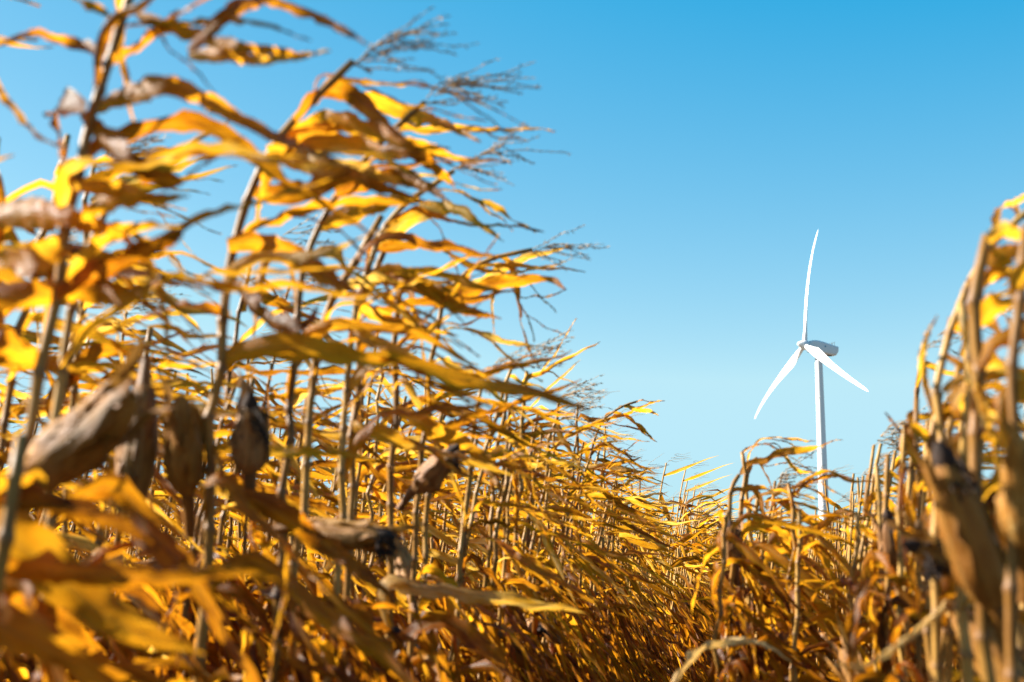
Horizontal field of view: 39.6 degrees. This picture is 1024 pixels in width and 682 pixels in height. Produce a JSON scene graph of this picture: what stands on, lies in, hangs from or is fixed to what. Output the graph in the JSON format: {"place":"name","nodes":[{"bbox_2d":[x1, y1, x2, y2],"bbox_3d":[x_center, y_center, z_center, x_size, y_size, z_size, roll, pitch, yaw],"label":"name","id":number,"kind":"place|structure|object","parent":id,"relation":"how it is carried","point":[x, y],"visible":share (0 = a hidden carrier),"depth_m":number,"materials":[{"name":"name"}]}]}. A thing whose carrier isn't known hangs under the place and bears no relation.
{"place":"outdoors","nodes":[
{"label":"outdoors","id":0,"kind":"place"},
{"bbox_2d":[0,0,1023,561],"label":"sky","id":1,"kind":"structure","parent":0,"point":[710,143],"materials":[{"name":"blue"}]},
{"bbox_3d":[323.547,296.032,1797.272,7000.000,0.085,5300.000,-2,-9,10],"label":"ground","id":2,"kind":"structure","parent":0,"visible":0},
{"bbox_2d":[0,0,109,330],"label":"corn plant","id":3,"kind":"object","parent":2,"relation":"on","point":[7,275],"visible":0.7,"depth_m":2.37,"materials":[{"name":"yellow plant"}]},
{"bbox_2d":[0,302,142,681],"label":"corn plant","id":4,"kind":"object","parent":2,"relation":"on","point":[30,336],"visible":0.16,"depth_m":3.93,"materials":[{"name":"yellow plant"}]},
{"bbox_2d":[0,232,145,661],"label":"corn plant","id":5,"kind":"object","parent":2,"relation":"on","point":[9,445],"visible":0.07,"depth_m":3.78,"materials":[{"name":"yellow plant"}]},
{"bbox_2d":[0,174,186,681],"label":"corn plant","id":6,"kind":"object","parent":2,"relation":"on","point":[7,234],"visible":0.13,"depth_m":2.55,"materials":[{"name":"yellow plant"}]},
{"bbox_2d":[6,236,192,681],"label":"corn plant","id":7,"kind":"object","parent":2,"relation":"on","point":[163,520],"visible":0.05,"depth_m":4.34,"materials":[{"name":"yellow plant"}]},
{"bbox_2d":[0,506,204,681],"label":"corn plant","id":8,"kind":"object","parent":2,"relation":"on","point":[104,610],"visible":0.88,"depth_m":1.57,"materials":[{"name":"yellow plant"}]},
{"bbox_2d":[17,295,212,665],"bbox_3d":[-1.204,0.939,4.069,0.731,2.304,0.498,2,-10,-13],"label":"corn plant","id":9,"kind":"object","parent":2,"relation":"on","point":[154,359],"visible":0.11,"depth_m":4.28,"materials":[{"name":"yellow plant"}]},
{"bbox_2d":[1,309,229,681],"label":"corn plant","id":10,"kind":"object","parent":2,"relation":"on","point":[95,352],"visible":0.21,"depth_m":2.95,"materials":[{"name":"yellow plant"}]},
{"bbox_2d":[12,133,254,681],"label":"corn plant","id":11,"kind":"object","parent":2,"relation":"on","point":[22,672],"visible":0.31,"depth_m":3.06,"materials":[{"name":"yellow plant"}]},
{"bbox_2d":[0,121,292,681],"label":"corn plant","id":12,"kind":"object","parent":2,"relation":"on","point":[27,317],"visible":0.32,"depth_m":2.67,"materials":[{"name":"yellow plant"}]},
{"bbox_2d":[0,434,296,593],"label":"corn plant","id":13,"kind":"object","parent":2,"relation":"on","point":[20,490],"visible":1,"depth_m":1.56,"materials":[{"name":"yellow plant"}]},
{"bbox_2d":[103,286,226,668],"bbox_3d":[-1.157,0.978,4.425,0.656,2.427,0.503,-2,-9,10],"label":"corn plant","id":14,"kind":"object","parent":2,"relation":"on","point":[156,335],"visible":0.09,"depth_m":4.56,"materials":[{"name":"yellow plant"}]},
{"bbox_2d":[85,342,280,670],"bbox_3d":[-0.869,1.020,3.133,0.643,2.049,0.435,8,-12,-41],"label":"corn plant","id":15,"kind":"object","parent":2,"relation":"on","point":[99,542],"visible":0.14,"depth_m":3.26,"materials":[{"name":"yellow plant"}]},
{"bbox_2d":[104,327,272,680],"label":"corn plant","id":16,"kind":"object","parent":2,"relation":"on","point":[185,627],"visible":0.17,"depth_m":3.40,"materials":[{"name":"yellow plant"}]},
{"bbox_2d":[138,372,241,634],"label":"corn plant","id":17,"kind":"object","parent":2,"relation":"on","point":[159,464],"visible":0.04,"depth_m":4.95,"materials":[{"name":"yellow plant"}]},
{"bbox_2d":[31,211,395,681],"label":"corn plant","id":18,"kind":"object","parent":2,"relation":"on","point":[141,514],"visible":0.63,"depth_m":1.96,"materials":[{"name":"yellow plant"}]},
{"bbox_2d":[0,0,429,681],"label":"corn plant","id":19,"kind":"object","parent":2,"relation":"on","point":[96,430],"visible":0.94,"depth_m":1.81,"materials":[{"name":"yellow plant"}]},
{"bbox_2d":[118,387,349,681],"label":"corn plant","id":20,"kind":"object","parent":2,"relation":"on","point":[184,608],"visible":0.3,"depth_m":3.59,"materials":[{"name":"yellow plant"}]},
{"bbox_2d":[125,211,411,681],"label":"corn plant","id":21,"kind":"object","parent":2,"relation":"on","point":[278,302],"visible":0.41,"depth_m":3.80,"materials":[{"name":"yellow plant"}]},
{"bbox_2d":[209,378,346,679],"bbox_3d":[-0.684,1.068,3.902,0.618,1.938,0.756,7,-12,-37],"label":"corn plant","id":22,"kind":"object","parent":2,"relation":"on","point":[222,517],"visible":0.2,"depth_m":3.93,"materials":[{"name":"yellow plant"}]},
{"bbox_2d":[174,263,416,680],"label":"corn plant","id":23,"kind":"object","parent":2,"relation":"on","point":[253,587],"visible":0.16,"depth_m":4.12,"materials":[{"name":"yellow plant"}]},
{"bbox_2d":[237,325,360,636],"bbox_3d":[-0.942,1.117,5.687,0.596,2.499,0.615,6,-11,-33],"label":"corn plant","id":24,"kind":"object","parent":2,"relation":"on","point":[313,473],"visible":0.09,"depth_m":5.88,"materials":[{"name":"yellow plant"}]},
{"bbox_2d":[238,390,407,681],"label":"corn plant","id":25,"kind":"object","parent":2,"relation":"on","point":[311,585],"visible":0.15,"depth_m":4.23,"materials":[{"name":"yellow plant"}]},
{"bbox_2d":[258,381,403,681],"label":"corn plant","id":26,"kind":"object","parent":2,"relation":"on","point":[324,574],"visible":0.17,"depth_m":4.43,"materials":[{"name":"yellow plant"}]},
{"bbox_2d":[254,415,414,681],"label":"corn plant","id":27,"kind":"object","parent":2,"relation":"on","point":[366,464],"visible":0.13,"depth_m":4.66,"materials":[{"name":"yellow plant"}]},
{"bbox_2d":[102,6,591,681],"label":"corn plant","id":28,"kind":"object","parent":2,"relation":"on","point":[188,438],"visible":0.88,"depth_m":2.24,"materials":[{"name":"yellow plant"}]},
{"bbox_2d":[153,58,555,681],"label":"corn plant","id":29,"kind":"object","parent":2,"relation":"on","point":[371,536],"visible":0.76,"depth_m":2.66,"materials":[{"name":"yellow plant"}]},
{"bbox_2d":[257,214,498,681],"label":"corn plant","id":30,"kind":"object","parent":2,"relation":"on","point":[300,637],"visible":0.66,"depth_m":2.79,"materials":[{"name":"yellow plant"}]},
{"bbox_2d":[318,366,465,669],"bbox_3d":[-0.489,1.171,4.982,0.559,2.299,0.540,-6,-11,32],"label":"corn plant","id":31,"kind":"object","parent":2,"relation":"on","point":[379,494],"visible":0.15,"depth_m":5.14,"materials":[{"name":"yellow plant"}]},
{"bbox_2d":[319,365,475,679],"bbox_3d":[-0.375,1.152,4.977,0.788,2.299,0.477,3,-10,-19],"label":"corn plant","id":32,"kind":"object","parent":2,"relation":"on","point":[362,471],"visible":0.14,"depth_m":5.02,"materials":[{"name":"yellow plant"}]},
{"bbox_2d":[332,339,476,681],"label":"corn plant","id":33,"kind":"object","parent":2,"relation":"on","point":[372,660],"visible":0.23,"depth_m":4.82,"materials":[{"name":"yellow plant"}]},
{"bbox_2d":[355,293,497,681],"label":"corn plant","id":34,"kind":"object","parent":2,"relation":"on","point":[380,484],"visible":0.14,"depth_m":5.53,"materials":[{"name":"yellow plant"}]},
{"bbox_2d":[366,392,492,681],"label":"corn plant","id":35,"kind":"object","parent":2,"relation":"on","point":[442,489],"visible":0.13,"depth_m":5.33,"materials":[{"name":"yellow plant"}]},
{"bbox_2d":[336,252,528,681],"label":"corn plant","id":36,"kind":"object","parent":2,"relation":"on","point":[383,433],"visible":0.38,"depth_m":3.07,"materials":[{"name":"yellow plant"}]},
{"bbox_2d":[305,122,570,681],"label":"corn plant","id":37,"kind":"object","parent":2,"relation":"on","point":[404,221],"visible":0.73,"depth_m":2.98,"materials":[{"name":"yellow plant"}]},
{"bbox_2d":[396,404,499,680],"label":"corn plant","id":38,"kind":"object","parent":2,"relation":"on","point":[438,534],"visible":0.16,"depth_m":5.66,"materials":[{"name":"yellow plant"}]},
{"bbox_2d":[398,397,502,618],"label":"corn plant","id":39,"kind":"object","parent":2,"relation":"on","point":[475,540],"visible":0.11,"depth_m":6.01,"materials":[{"name":"yellow plant"}]},
{"bbox_2d":[386,380,524,673],"bbox_3d":[-0.309,1.295,5.778,0.630,2.378,0.603,5,-10,-27],"label":"corn plant","id":40,"kind":"object","parent":2,"relation":"on","point":[450,607],"visible":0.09,"depth_m":5.82,"materials":[{"name":"yellow plant"}]},
{"bbox_2d":[0,374,921,681],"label":"corn field","id":41,"kind":"structure","parent":2,"relation":"on","point":[698,538],"depth_m":11.53,"materials":[{"name":"yellow plant"}]},
{"bbox_2d":[429,474,518,678],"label":"corn plant","id":42,"kind":"object","parent":2,"relation":"on","point":[431,547],"visible":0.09,"depth_m":6.23,"materials":[{"name":"yellow plant"}]},
{"bbox_2d":[414,413,542,681],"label":"corn plant","id":43,"kind":"object","parent":2,"relation":"on","point":[423,602],"visible":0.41,"depth_m":3.73,"materials":[{"name":"yellow plant"}]},
{"bbox_2d":[428,419,530,678],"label":"corn plant","id":44,"kind":"object","parent":2,"relation":"on","point":[437,563],"visible":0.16,"depth_m":6.32,"materials":[{"name":"yellow plant"}]},
{"bbox_2d":[375,274,588,681],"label":"corn plant","id":45,"kind":"object","parent":2,"relation":"on","point":[432,474],"visible":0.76,"depth_m":3.28,"materials":[{"name":"yellow plant"}]},
{"bbox_2d":[392,344,580,681],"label":"corn plant","id":46,"kind":"object","parent":2,"relation":"on","point":[484,665],"visible":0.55,"depth_m":3.94,"materials":[{"name":"yellow plant"}]},
{"bbox_2d":[394,224,609,681],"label":"corn plant","id":47,"kind":"object","parent":2,"relation":"on","point":[433,669],"visible":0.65,"depth_m":3.62,"materials":[{"name":"yellow plant"}]},
{"bbox_2d":[448,438,586,681],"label":"corn plant","id":48,"kind":"object","parent":2,"relation":"on","point":[498,583],"visible":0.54,"depth_m":4.11,"materials":[{"name":"yellow plant"}]},
{"bbox_2d":[478,396,574,586],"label":"corn plant","id":49,"kind":"object","parent":2,"relation":"on","point":[487,493],"visible":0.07,"depth_m":7.07,"materials":[{"name":"yellow plant"}]},
{"bbox_2d":[443,395,610,681],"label":"corn plant","id":50,"kind":"object","parent":2,"relation":"on","point":[523,661],"visible":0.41,"depth_m":4.54,"materials":[{"name":"yellow plant"}]},
{"bbox_2d":[459,330,607,681],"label":"corn plant","id":51,"kind":"object","parent":2,"relation":"on","point":[527,564],"visible":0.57,"depth_m":4.20,"materials":[{"name":"yellow plant"}]},
{"bbox_2d":[492,402,592,681],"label":"corn plant","id":52,"kind":"object","parent":2,"relation":"on","point":[534,433],"visible":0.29,"depth_m":4.99,"materials":[{"name":"yellow plant"}]},
{"bbox_2d":[461,318,633,681],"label":"corn plant","id":53,"kind":"object","parent":2,"relation":"on","point":[550,550],"visible":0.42,"depth_m":4.85,"materials":[{"name":"yellow plant"}]},
{"bbox_2d":[487,433,613,681],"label":"corn plant","id":54,"kind":"object","parent":2,"relation":"on","point":[520,632],"visible":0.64,"depth_m":4.42,"materials":[{"name":"yellow plant"}]},
{"bbox_2d":[494,414,622,681],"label":"corn plant","id":55,"kind":"object","parent":2,"relation":"on","point":[552,637],"visible":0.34,"depth_m":5.34,"materials":[{"name":"yellow plant"}]},
{"bbox_2d":[497,435,624,681],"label":"corn plant","id":56,"kind":"object","parent":2,"relation":"on","point":[525,589],"visible":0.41,"depth_m":4.62,"materials":[{"name":"yellow plant"}]},
{"bbox_2d":[519,400,608,680],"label":"corn plant","id":57,"kind":"object","parent":2,"relation":"on","point":[544,553],"visible":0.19,"depth_m":5.93,"materials":[{"name":"yellow plant"}]},
{"bbox_2d":[542,523,605,678],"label":"corn plant","id":58,"kind":"object","parent":2,"relation":"on","point":[550,643],"visible":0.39,"depth_m":5.39,"materials":[{"name":"yellow plant"}]},
{"bbox_2d":[523,374,632,681],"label":"corn plant","id":59,"kind":"object","parent":2,"relation":"on","point":[569,614],"visible":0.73,"depth_m":5.20,"materials":[{"name":"yellow plant"}]},
{"bbox_2d":[518,389,644,681],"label":"corn plant","id":60,"kind":"object","parent":2,"relation":"on","point":[557,508],"visible":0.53,"depth_m":5.64,"materials":[{"name":"yellow plant"}]},
{"bbox_2d":[556,489,627,681],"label":"corn plant","id":61,"kind":"object","parent":2,"relation":"on","point":[572,577],"visible":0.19,"depth_m":6.01,"materials":[{"name":"yellow plant"}]},
{"bbox_2d":[541,405,659,681],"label":"corn plant","id":62,"kind":"object","parent":2,"relation":"on","point":[594,660],"visible":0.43,"depth_m":5.77,"materials":[{"name":"yellow plant"}]},
{"bbox_2d":[567,424,650,615],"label":"corn plant","id":63,"kind":"object","parent":2,"relation":"on","point":[603,460],"visible":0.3,"depth_m":6.95,"materials":[{"name":"yellow plant"}]},
{"bbox_2d":[553,399,668,681],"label":"corn plant","id":64,"kind":"object","parent":2,"relation":"on","point":[620,504],"visible":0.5,"depth_m":6.21,"materials":[{"name":"yellow plant"}]},
{"bbox_2d":[568,514,654,681],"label":"corn plant","id":65,"kind":"object","parent":2,"relation":"on","point":[628,560],"visible":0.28,"depth_m":7.57,"materials":[{"name":"yellow plant"}]},
{"bbox_2d":[566,419,660,675],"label":"corn plant","id":66,"kind":"object","parent":2,"relation":"on","point":[612,464],"visible":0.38,"depth_m":6.32,"materials":[{"name":"yellow plant"}]},
{"bbox_2d":[572,391,663,681],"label":"corn plant","id":67,"kind":"object","parent":2,"relation":"on","point":[633,501],"visible":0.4,"depth_m":6.41,"materials":[{"name":"yellow plant"}]},
{"bbox_2d":[589,491,670,681],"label":"corn plant","id":68,"kind":"object","parent":2,"relation":"on","point":[648,654],"visible":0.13,"depth_m":8.46,"materials":[{"name":"yellow plant"}]},
{"bbox_2d":[586,405,677,681],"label":"corn plant","id":69,"kind":"object","parent":2,"relation":"on","point":[627,678],"visible":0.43,"depth_m":7.01,"materials":[{"name":"yellow plant"}]},
{"bbox_2d":[599,452,664,681],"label":"corn plant","id":70,"kind":"object","parent":2,"relation":"on","point":[631,551],"visible":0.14,"depth_m":7.92,"materials":[{"name":"yellow plant"}]},
{"bbox_2d":[599,460,667,681],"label":"corn plant","id":71,"kind":"object","parent":2,"relation":"on","point":[628,640],"visible":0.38,"depth_m":7.33,"materials":[{"name":"yellow plant"}]},
{"bbox_2d":[607,493,659,681],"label":"corn plant","id":72,"kind":"object","parent":2,"relation":"on","point":[620,576],"visible":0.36,"depth_m":7.94,"materials":[{"name":"yellow plant"}]},
{"bbox_2d":[592,507,679,681],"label":"corn plant","id":73,"kind":"object","parent":2,"relation":"on","point":[616,603],"visible":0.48,"depth_m":7.20,"materials":[{"name":"yellow plant"}]},
{"bbox_2d":[606,449,685,681],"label":"corn plant","id":74,"kind":"object","parent":2,"relation":"on","point":[645,544],"visible":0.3,"depth_m":8.14,"materials":[{"name":"yellow plant"}]},
{"bbox_2d":[623,486,681,681],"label":"corn plant","id":75,"kind":"object","parent":2,"relation":"on","point":[648,619],"visible":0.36,"depth_m":8.91,"materials":[{"name":"yellow plant"}]},
{"bbox_2d":[627,491,677,681],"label":"corn plant","id":76,"kind":"object","parent":2,"relation":"on","point":[649,561],"visible":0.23,"depth_m":9.24,"materials":[{"name":"yellow plant"}]},
{"bbox_2d":[623,475,694,681],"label":"corn plant","id":77,"kind":"object","parent":2,"relation":"on","point":[654,641],"visible":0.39,"depth_m":9.05,"materials":[{"name":"yellow plant"}]},
{"bbox_2d":[631,484,689,681],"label":"corn plant","id":78,"kind":"object","parent":2,"relation":"on","point":[662,574],"visible":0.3,"depth_m":9.51,"materials":[{"name":"yellow plant"}]},
{"bbox_2d":[632,454,699,681],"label":"corn plant","id":79,"kind":"object","parent":2,"relation":"on","point":[659,667],"visible":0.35,"depth_m":9.54,"materials":[{"name":"yellow plant"}]},
{"bbox_2d":[646,496,690,680],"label":"corn plant","id":80,"kind":"object","parent":2,"relation":"on","point":[669,588],"visible":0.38,"depth_m":10.08,"materials":[{"name":"yellow plant"}]},
{"bbox_2d":[672,511,854,681],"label":"corn plant","id":81,"kind":"object","parent":2,"relation":"on","point":[772,641],"visible":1,"depth_m":3.60,"materials":[{"name":"yellow plant"}]},
{"bbox_2d":[708,474,832,681],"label":"corn plant","id":82,"kind":"object","parent":2,"relation":"on","point":[733,551],"visible":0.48,"depth_m":4.21,"materials":[{"name":"yellow plant"}]},
{"bbox_2d":[698,439,865,681],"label":"corn plant","id":83,"kind":"object","parent":2,"relation":"on","point":[779,557],"visible":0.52,"depth_m":4.31,"materials":[{"name":"yellow plant"}]},
{"bbox_2d":[724,447,846,681],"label":"corn plant","id":84,"kind":"object","parent":2,"relation":"on","point":[785,541],"visible":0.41,"depth_m":5.05,"materials":[{"name":"yellow plant"}]},
{"bbox_2d":[724,485,852,680],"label":"corn plant","id":85,"kind":"object","parent":2,"relation":"on","point":[781,550],"visible":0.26,"depth_m":4.44,"materials":[{"name":"yellow plant"}]},
{"bbox_2d":[723,437,872,679],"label":"corn plant","id":86,"kind":"object","parent":2,"relation":"on","point":[750,542],"visible":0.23,"depth_m":4.59,"materials":[{"name":"yellow plant"}]},
{"bbox_2d":[753,469,854,681],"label":"corn plant","id":87,"kind":"object","parent":2,"relation":"on","point":[772,539],"visible":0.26,"depth_m":4.78,"materials":[{"name":"yellow plant"}]},
{"bbox_2d":[754,229,867,532],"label":"wind turbine","id":88,"kind":"object","parent":2,"relation":"on","point":[820,351],"visible":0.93,"depth_m":510.99,"materials":[{"name":"white paint"}]},
{"bbox_2d":[763,469,881,681],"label":"corn plant","id":89,"kind":"object","parent":2,"relation":"on","point":[824,556],"visible":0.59,"depth_m":4.06,"materials":[{"name":"yellow plant"}]},
{"bbox_2d":[751,511,924,681],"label":"corn plant","id":90,"kind":"object","parent":2,"relation":"on","point":[796,593],"visible":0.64,"depth_m":3.86,"materials":[{"name":"yellow plant"}]},
{"bbox_2d":[830,405,927,681],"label":"corn plant","id":91,"kind":"object","parent":2,"relation":"on","point":[871,499],"visible":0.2,"depth_m":4.38,"materials":[{"name":"yellow plant"}]},
{"bbox_2d":[807,511,959,681],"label":"corn plant","id":92,"kind":"object","parent":2,"relation":"on","point":[850,582],"visible":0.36,"depth_m":3.37,"materials":[{"name":"yellow plant"}]},
{"bbox_2d":[816,412,958,681],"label":"corn plant","id":93,"kind":"object","parent":2,"relation":"on","point":[871,602],"visible":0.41,"depth_m":2.98,"materials":[{"name":"yellow plant"}]},
{"bbox_2d":[859,454,957,681],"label":"corn plant","id":94,"kind":"object","parent":2,"relation":"on","point":[886,539],"visible":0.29,"depth_m":3.25,"materials":[{"name":"yellow plant"}]},
{"bbox_2d":[858,412,960,678],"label":"corn plant","id":95,"kind":"object","parent":2,"relation":"on","point":[866,545],"visible":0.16,"depth_m":4.69,"materials":[{"name":"yellow plant"}]},
{"bbox_2d":[876,397,943,681],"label":"corn plant","id":96,"kind":"object","parent":2,"relation":"on","point":[916,416],"visible":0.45,"depth_m":2.71,"materials":[{"name":"yellow plant"}]},
{"bbox_2d":[846,392,980,681],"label":"corn plant","id":97,"kind":"object","parent":2,"relation":"on","point":[863,586],"visible":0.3,"depth_m":2.46,"materials":[{"name":"yellow plant"}]},
{"bbox_2d":[835,365,1003,681],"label":"corn plant","id":98,"kind":"object","parent":2,"relation":"on","point":[895,643],"visible":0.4,"depth_m":2.30,"materials":[{"name":"yellow plant"}]},
{"bbox_2d":[872,466,988,670],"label":"corn plant","id":99,"kind":"object","parent":2,"relation":"on","point":[876,569],"visible":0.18,"depth_m":3.47,"materials":[{"name":"yellow plant"}]},
{"bbox_2d":[879,327,993,623],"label":"corn plant","id":100,"kind":"object","parent":2,"relation":"on","point":[931,366],"visible":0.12,"depth_m":3.84,"materials":[{"name":"yellow plant"}]},
{"bbox_2d":[878,289,1023,681],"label":"corn plant","id":101,"kind":"object","parent":2,"relation":"on","point":[926,550],"visible":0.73,"depth_m":2.04,"materials":[{"name":"yellow plant"}]},
{"bbox_2d":[909,220,1023,681],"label":"corn plant","id":102,"kind":"object","parent":2,"relation":"on","point":[975,551],"visible":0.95,"depth_m":1.80,"materials":[{"name":"yellow plant"}]},
{"bbox_2d":[918,194,1023,681],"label":"corn plant","id":103,"kind":"object","parent":2,"relation":"on","point":[941,591],"visible":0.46,"depth_m":2.23,"materials":[{"name":"yellow plant"}]},
{"bbox_2d":[991,223,1023,681],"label":"corn plant","id":104,"kind":"object","parent":2,"relation":"on","point":[1009,439],"visible":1,"depth_m":1.64,"materials":[{"name":"yellow plant"}]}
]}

